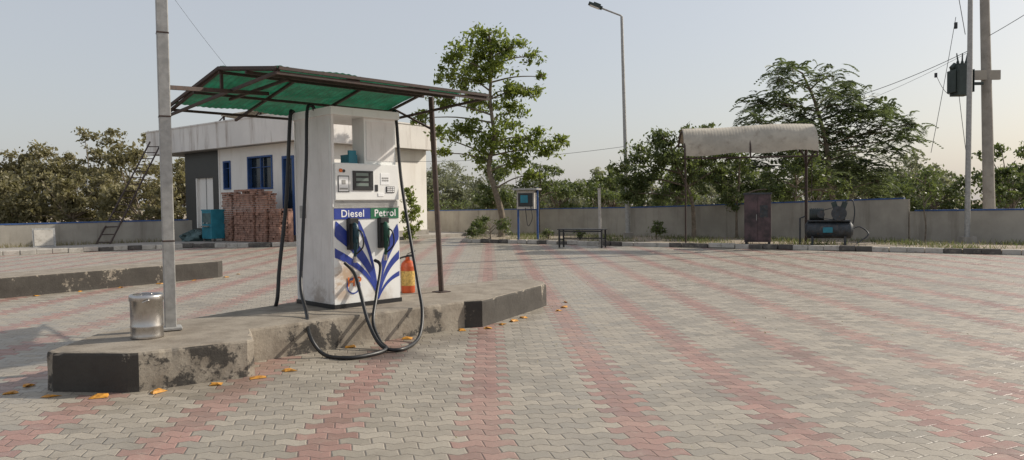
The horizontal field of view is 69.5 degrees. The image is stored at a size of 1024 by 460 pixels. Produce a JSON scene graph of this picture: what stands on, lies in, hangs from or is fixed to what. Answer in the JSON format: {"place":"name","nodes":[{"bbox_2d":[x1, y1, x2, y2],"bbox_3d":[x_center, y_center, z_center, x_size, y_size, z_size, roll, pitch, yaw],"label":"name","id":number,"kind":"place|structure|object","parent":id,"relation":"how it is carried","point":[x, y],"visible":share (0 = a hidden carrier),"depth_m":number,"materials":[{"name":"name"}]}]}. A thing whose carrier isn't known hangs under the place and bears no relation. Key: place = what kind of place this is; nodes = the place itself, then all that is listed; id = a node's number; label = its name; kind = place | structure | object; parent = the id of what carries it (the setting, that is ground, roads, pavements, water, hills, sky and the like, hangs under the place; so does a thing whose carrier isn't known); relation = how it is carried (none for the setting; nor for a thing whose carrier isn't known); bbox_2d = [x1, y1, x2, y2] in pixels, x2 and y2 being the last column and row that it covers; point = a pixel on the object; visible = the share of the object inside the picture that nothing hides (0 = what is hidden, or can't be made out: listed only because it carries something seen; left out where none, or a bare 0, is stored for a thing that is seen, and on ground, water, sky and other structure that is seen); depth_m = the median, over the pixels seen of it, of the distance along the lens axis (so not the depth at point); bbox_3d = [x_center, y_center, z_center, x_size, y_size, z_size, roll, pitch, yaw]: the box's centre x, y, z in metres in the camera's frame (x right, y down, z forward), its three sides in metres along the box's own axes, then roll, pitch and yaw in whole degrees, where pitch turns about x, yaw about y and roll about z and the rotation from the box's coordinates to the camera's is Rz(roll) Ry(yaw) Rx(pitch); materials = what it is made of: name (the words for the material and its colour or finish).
{"place":"outdoors","nodes":[
{"label":"outdoors","id":0,"kind":"place"},
{"bbox_2d":[0,231,470,255],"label":"office apron pavement","id":1,"kind":"structure","parent":0,"point":[431,234],"depth_m":30.07,"materials":[{"name":"concrete"}]},
{"bbox_2d":[32,228,55,247],"bbox_3d":[-17.897,0.296,28.217,0.750,0.737,0.226,-2,2,-40],"label":"leaning panel","id":2,"kind":"object","parent":1,"relation":"on","point":[43,237],"visible":1,"depth_m":28.18,"materials":[{"name":"metal"}]},
{"bbox_2d":[0,238,160,247],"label":"grass tufts","id":3,"kind":"object","parent":1,"relation":"on","point":[66,243],"visible":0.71,"depth_m":29.75,"materials":[{"name":"green plant"}]},
{"bbox_2d":[0,219,191,246],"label":"boundary wall","id":4,"kind":"structure","parent":1,"relation":"on","point":[13,234],"depth_m":30.47,"materials":[{"name":"blue paint"}]},
{"bbox_2d":[96,141,158,243],"bbox_3d":[-16.824,-1.738,32.563,0.575,4.802,5.646,-1,2,-3],"label":"ladder","id":5,"kind":"object","parent":1,"relation":"on","point":[126,211],"visible":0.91,"depth_m":32.37,"materials":[{"name":"brown metal"}]},
{"bbox_2d":[179,229,213,241],"bbox_3d":[-13.720,0.225,31.973,1.508,0.504,1.086,-1,2,0],"label":"folded tarpaulin","id":6,"kind":"object","parent":1,"relation":"on","point":[192,235],"visible":0.86,"depth_m":31.75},
{"bbox_2d":[201,209,224,241],"bbox_3d":[-12.784,-0.199,31.466,0.800,1.360,0.740,1,2,38],"label":"water cooler","id":7,"kind":"object","parent":1,"relation":"on","point":[213,226],"visible":0.98,"depth_m":31.25,"materials":[{"name":"teal paint"}]},
{"bbox_2d":[221,189,293,241],"bbox_3d":[-10.630,-0.607,30.645,4.014,2.154,0.844,1,2,38],"label":"brick stack","id":8,"kind":"object","parent":1,"relation":"on","point":[247,222],"visible":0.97,"depth_m":30.16,"materials":[{"name":"ceramic"}]},
{"bbox_2d":[145,111,436,240],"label":"petrol station office","id":9,"kind":"structure","parent":1,"relation":"on","point":[229,155],"depth_m":33.84,"materials":[{"name":"paint"}]},
{"bbox_2d":[196,155,295,234],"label":"windows and doors","id":10,"kind":"structure","parent":9,"relation":"in","point":[259,168],"depth_m":32.63,"materials":[{"name":"blue paint"}]},
{"bbox_2d":[26,200,982,241],"bbox_3d":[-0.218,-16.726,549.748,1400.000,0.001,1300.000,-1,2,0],"label":"ground","id":11,"kind":"structure","parent":0,"point":[446,207],"depth_m":167.21,"materials":[{"name":"soil"}]},
{"bbox_2d":[0,126,185,223],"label":"distant trees","id":12,"kind":"object","parent":11,"relation":"on","point":[57,182],"visible":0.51,"depth_m":42.12,"materials":[{"name":"green plant"}]},
{"bbox_2d":[399,185,423,239],"bbox_3d":[-4.588,-0.785,33.686,1.144,2.562,1.166,-1,2,0],"label":"corner plant","id":13,"kind":"object","parent":11,"relation":"on","point":[415,209],"visible":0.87,"depth_m":33.59,"materials":[{"name":"green plant"}]},
{"bbox_2d":[427,193,471,210],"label":"garden bush","id":14,"kind":"object","parent":11,"relation":"on","point":[430,202],"visible":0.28,"depth_m":42.31,"materials":[{"name":"green plant"}]},
{"bbox_2d":[470,146,763,208],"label":"distant trees","id":15,"kind":"object","parent":11,"relation":"on","point":[489,202],"visible":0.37,"depth_m":47.69,"materials":[{"name":"green plant"}]},
{"bbox_2d":[426,146,1022,209],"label":"distant trees","id":16,"kind":"object","parent":11,"relation":"on","point":[448,180],"visible":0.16,"depth_m":62.99,"materials":[{"name":"green plant"}]},
{"bbox_2d":[757,150,852,201],"bbox_3d":[11.655,-1.653,29.541,3.351,4.340,2.827,-1,2,0],"label":"young tree","id":17,"kind":"object","parent":11,"relation":"on","point":[797,166],"visible":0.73,"depth_m":29.39,"materials":[{"name":"green plant"}]},
{"bbox_2d":[719,58,943,199],"bbox_3d":[14.549,-3.787,32.944,10.518,8.304,5.075,-1,2,-7],"label":"pinnate leaf tree","id":18,"kind":"object","parent":11,"relation":"on","point":[863,112],"visible":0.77,"depth_m":32.87,"materials":[{"name":"green plant"}]},
{"bbox_2d":[784,141,1023,210],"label":"distant trees","id":19,"kind":"object","parent":11,"relation":"on","point":[1006,197],"visible":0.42,"depth_m":39.25,"materials":[{"name":"green plant"}]},
{"bbox_2d":[975,0,1000,208],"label":"utility pole","id":20,"kind":"object","parent":11,"relation":"on","point":[986,74],"visible":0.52,"depth_m":26.75,"materials":[{"name":"concrete"}]},
{"bbox_2d":[175,0,1023,161],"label":"overhead wires","id":21,"kind":"object","parent":20,"relation":"attached to","point":[955,27],"visible":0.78,"depth_m":26.55,"materials":[{"name":"black metal"}]},
{"bbox_2d":[947,53,983,96],"bbox_3d":[16.276,-5.572,26.437,1.206,1.509,0.500,-1,2,0],"label":"pole transformer","id":22,"kind":"object","parent":20,"relation":"attached to","point":[957,80],"visible":0.83,"depth_m":26.22,"materials":[{"name":"grey metal"}]},
{"bbox_2d":[0,236,1023,459],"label":"paved forecourt","id":23,"kind":"structure","parent":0,"point":[931,379],"depth_m":6.69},
{"bbox_2d":[0,259,222,298],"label":"pump island","id":24,"kind":"structure","parent":23,"relation":"on","point":[29,283],"depth_m":14.25,"materials":[{"name":"concrete"}]},
{"bbox_2d":[0,242,296,255],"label":"painted kerb","id":25,"kind":"structure","parent":23,"relation":"on","point":[115,248],"depth_m":27.98,"materials":[{"name":"white concrete"}]},
{"bbox_2d":[2,301,566,398],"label":"fallen leaves","id":26,"kind":"object","parent":23,"relation":"on","point":[105,395],"visible":1,"depth_m":6.32,"materials":[{"name":"orange plant"}]},
{"bbox_2d":[47,279,546,392],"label":"pump island","id":27,"kind":"structure","parent":23,"relation":"on","point":[222,346],"depth_m":7.39,"materials":[{"name":"concrete"}]},
{"bbox_2d":[128,292,163,339],"bbox_3d":[-3.360,0.780,6.780,0.292,0.419,0.308,-1,2,0],"label":"steel dustbin","id":28,"kind":"object","parent":27,"relation":"on","point":[146,317],"visible":1,"depth_m":6.67,"materials":[{"name":"silver metal"}]},
{"bbox_2d":[155,0,182,330],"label":"steel mast","id":29,"kind":"object","parent":27,"relation":"on","point":[165,155],"visible":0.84,"depth_m":7.10,"materials":[{"name":"grey metal"}]},
{"bbox_2d":[170,65,489,292],"bbox_3d":[-2.569,-0.466,9.056,3.036,2.780,3.820,1,3,45],"label":"pump canopy","id":30,"kind":"object","parent":27,"relation":"on","point":[280,90],"visible":0.89,"depth_m":9.18,"materials":[{"name":"green metal"}]},
{"bbox_2d":[274,104,423,359],"bbox_3d":[-1.947,-0.116,8.666,1.540,2.740,2.857,-2,2,-32],"label":"fuel dispenser","id":31,"kind":"object","parent":27,"relation":"on","point":[347,229],"visible":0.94,"depth_m":8.76,"materials":[{"name":"white metal"}]},
{"bbox_2d":[400,251,414,292],"bbox_3d":[-1.431,0.567,10.056,0.194,0.576,0.228,0,2,33],"label":"fire extinguisher","id":32,"kind":"object","parent":27,"relation":"on","point":[407,278],"visible":0.81,"depth_m":10.00,"materials":[{"name":"paint"}]},
{"bbox_2d":[13,249,1017,447],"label":"dry leaf litter","id":33,"kind":"object","parent":23,"relation":"on","point":[662,337],"visible":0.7,"depth_m":10.03,"materials":[{"name":"brown plant"}]},
{"bbox_2d":[557,229,607,247],"bbox_3d":[2.454,0.288,25.775,1.700,0.650,0.460,0,2,26],"label":"metal bench","id":34,"kind":"object","parent":23,"relation":"on","point":[601,238],"visible":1,"depth_m":25.70,"materials":[{"name":"black metal"}]},
{"bbox_2d":[597,188,603,245],"bbox_3d":[3.144,-0.451,26.301,0.200,2.076,0.200,-1,2,0],"label":"marker post","id":35,"kind":"object","parent":23,"relation":"on","point":[599,208],"visible":0.88,"depth_m":26.25,"materials":[{"name":"white metal"}]},
{"bbox_2d":[462,235,1023,254],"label":"painted kerb","id":36,"kind":"structure","parent":23,"relation":"on","point":[849,248],"depth_m":23.38,"materials":[{"name":"grey concrete"}]},
{"bbox_2d":[0,0,1023,210],"label":"sky","id":37,"kind":"structure","parent":0,"point":[66,65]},
{"bbox_2d":[467,233,1023,254],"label":"planting strip soil","id":38,"kind":"structure","parent":0,"point":[659,239],"depth_m":26.29,"materials":[{"name":"brown soil"}]},
{"bbox_2d":[465,214,512,238],"bbox_3d":[-0.951,-0.051,30.777,2.019,1.224,1.816,-1,2,0],"label":"garden bush","id":39,"kind":"object","parent":38,"relation":"on","point":[479,223],"visible":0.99,"depth_m":30.44,"materials":[{"name":"green plant"}]},
{"bbox_2d":[410,21,569,236],"bbox_3d":[-1.035,-4.388,32.871,7.162,9.815,3.507,-1,2,-7],"label":"roadside tree","id":40,"kind":"object","parent":38,"relation":"on","point":[502,51],"visible":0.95,"depth_m":32.69,"materials":[{"name":"green plant"}]},
{"bbox_2d":[512,187,540,239],"bbox_3d":[0.604,-0.633,29.372,1.000,2.100,0.750,0,2,17],"label":"air pump kiosk","id":41,"kind":"object","parent":38,"relation":"on","point":[527,200],"visible":0.98,"depth_m":29.16,"materials":[{"name":"blue paint"}]},
{"bbox_2d":[510,163,580,232],"bbox_3d":[1.615,-1.419,35.292,3.510,3.752,2.121,-1,2,0],"label":"tree","id":42,"kind":"object","parent":38,"relation":"on","point":[548,184],"visible":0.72,"depth_m":35.18,"materials":[{"name":"green plant"}]},
{"bbox_2d":[540,228,554,238],"bbox_3d":[1.450,0.227,30.387,0.628,0.631,0.492,1,2,34],"label":"garden bush","id":43,"kind":"object","parent":38,"relation":"on","point":[546,232],"visible":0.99,"depth_m":30.36,"materials":[{"name":"green plant"}]},
{"bbox_2d":[573,230,585,239],"bbox_3d":[2.684,0.256,29.430,0.440,0.605,0.557,-2,2,-36],"label":"garden bush","id":44,"kind":"object","parent":38,"relation":"on","point":[579,235],"visible":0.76,"depth_m":29.37,"materials":[{"name":"green plant"}]},
{"bbox_2d":[588,1,632,238],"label":"street lamp","id":45,"kind":"object","parent":38,"relation":"on","point":[627,233],"visible":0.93,"depth_m":29.40,"materials":[{"name":"metal"}]},
{"bbox_2d":[648,220,667,238],"bbox_3d":[5.658,0.052,28.925,0.873,0.968,0.994,-1,2,-16],"label":"garden bush","id":46,"kind":"object","parent":38,"relation":"on","point":[658,229],"visible":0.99,"depth_m":28.81,"materials":[{"name":"green plant"}]},
{"bbox_2d":[427,198,909,240],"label":"boundary wall","id":47,"kind":"structure","parent":38,"relation":"on","point":[882,218],"depth_m":30.80,"materials":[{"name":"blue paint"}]},
{"bbox_2d":[604,122,741,239],"bbox_3d":[6.220,-1.824,27.769,5.157,4.840,3.372,-1,2,0],"label":"spreading tree","id":48,"kind":"object","parent":38,"relation":"on","point":[638,181],"visible":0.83,"depth_m":27.96,"materials":[{"name":"green plant"}]},
{"bbox_2d":[466,231,1023,248],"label":"grass tufts","id":49,"kind":"object","parent":38,"relation":"on","point":[772,237],"visible":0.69,"depth_m":25.43,"materials":[{"name":"green plant"}]},
{"bbox_2d":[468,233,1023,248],"bbox_3d":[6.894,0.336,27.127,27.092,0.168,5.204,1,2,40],"label":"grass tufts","id":50,"kind":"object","parent":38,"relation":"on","point":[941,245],"visible":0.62,"depth_m":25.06,"materials":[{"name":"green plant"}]},
{"bbox_2d":[705,153,789,237],"bbox_3d":[9.231,-1.344,29.195,3.152,3.708,2.223,-2,2,-22],"label":"young tree","id":51,"kind":"object","parent":38,"relation":"on","point":[750,186],"visible":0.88,"depth_m":29.08,"materials":[{"name":"green plant"}]},
{"bbox_2d":[678,124,818,242],"bbox_3d":[7.928,-1.530,24.984,4.330,4.033,2.007,-1,2,7],"label":"shelter awning","id":52,"kind":"object","parent":38,"relation":"on","point":[764,138],"visible":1,"depth_m":24.10,"materials":[{"name":"white fabric"}]},
{"bbox_2d":[743,192,771,243],"bbox_3d":[8.244,-0.389,24.750,0.900,1.720,0.670,0,2,20],"label":"metal cabinet","id":53,"kind":"object","parent":38,"relation":"on","point":[757,217],"visible":0.92,"depth_m":24.46,"materials":[{"name":"metal"}]},
{"bbox_2d":[799,199,868,244],"bbox_3d":[10.321,-0.257,23.692,2.062,1.473,0.572,0,2,23],"label":"air compressor","id":54,"kind":"object","parent":38,"relation":"on","point":[817,225],"visible":1,"depth_m":23.54,"materials":[{"name":"paint"}]},
{"bbox_2d":[892,165,955,240],"bbox_3d":[13.847,-0.814,25.137,1.767,2.798,1.465,-1,2,-16],"label":"sapling","id":55,"kind":"object","parent":38,"relation":"on","point":[928,197],"visible":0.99,"depth_m":24.98,"materials":[{"name":"green plant"}]},
{"bbox_2d":[910,208,1023,242],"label":"boundary wall","id":56,"kind":"structure","parent":38,"relation":"on","point":[992,225],"depth_m":24.32,"materials":[{"name":"blue paint"}]},
{"bbox_2d":[957,0,976,242],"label":"steel pole","id":57,"kind":"object","parent":38,"relation":"on","point":[967,237],"visible":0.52,"depth_m":23.74,"materials":[{"name":"metal"}]}
]}

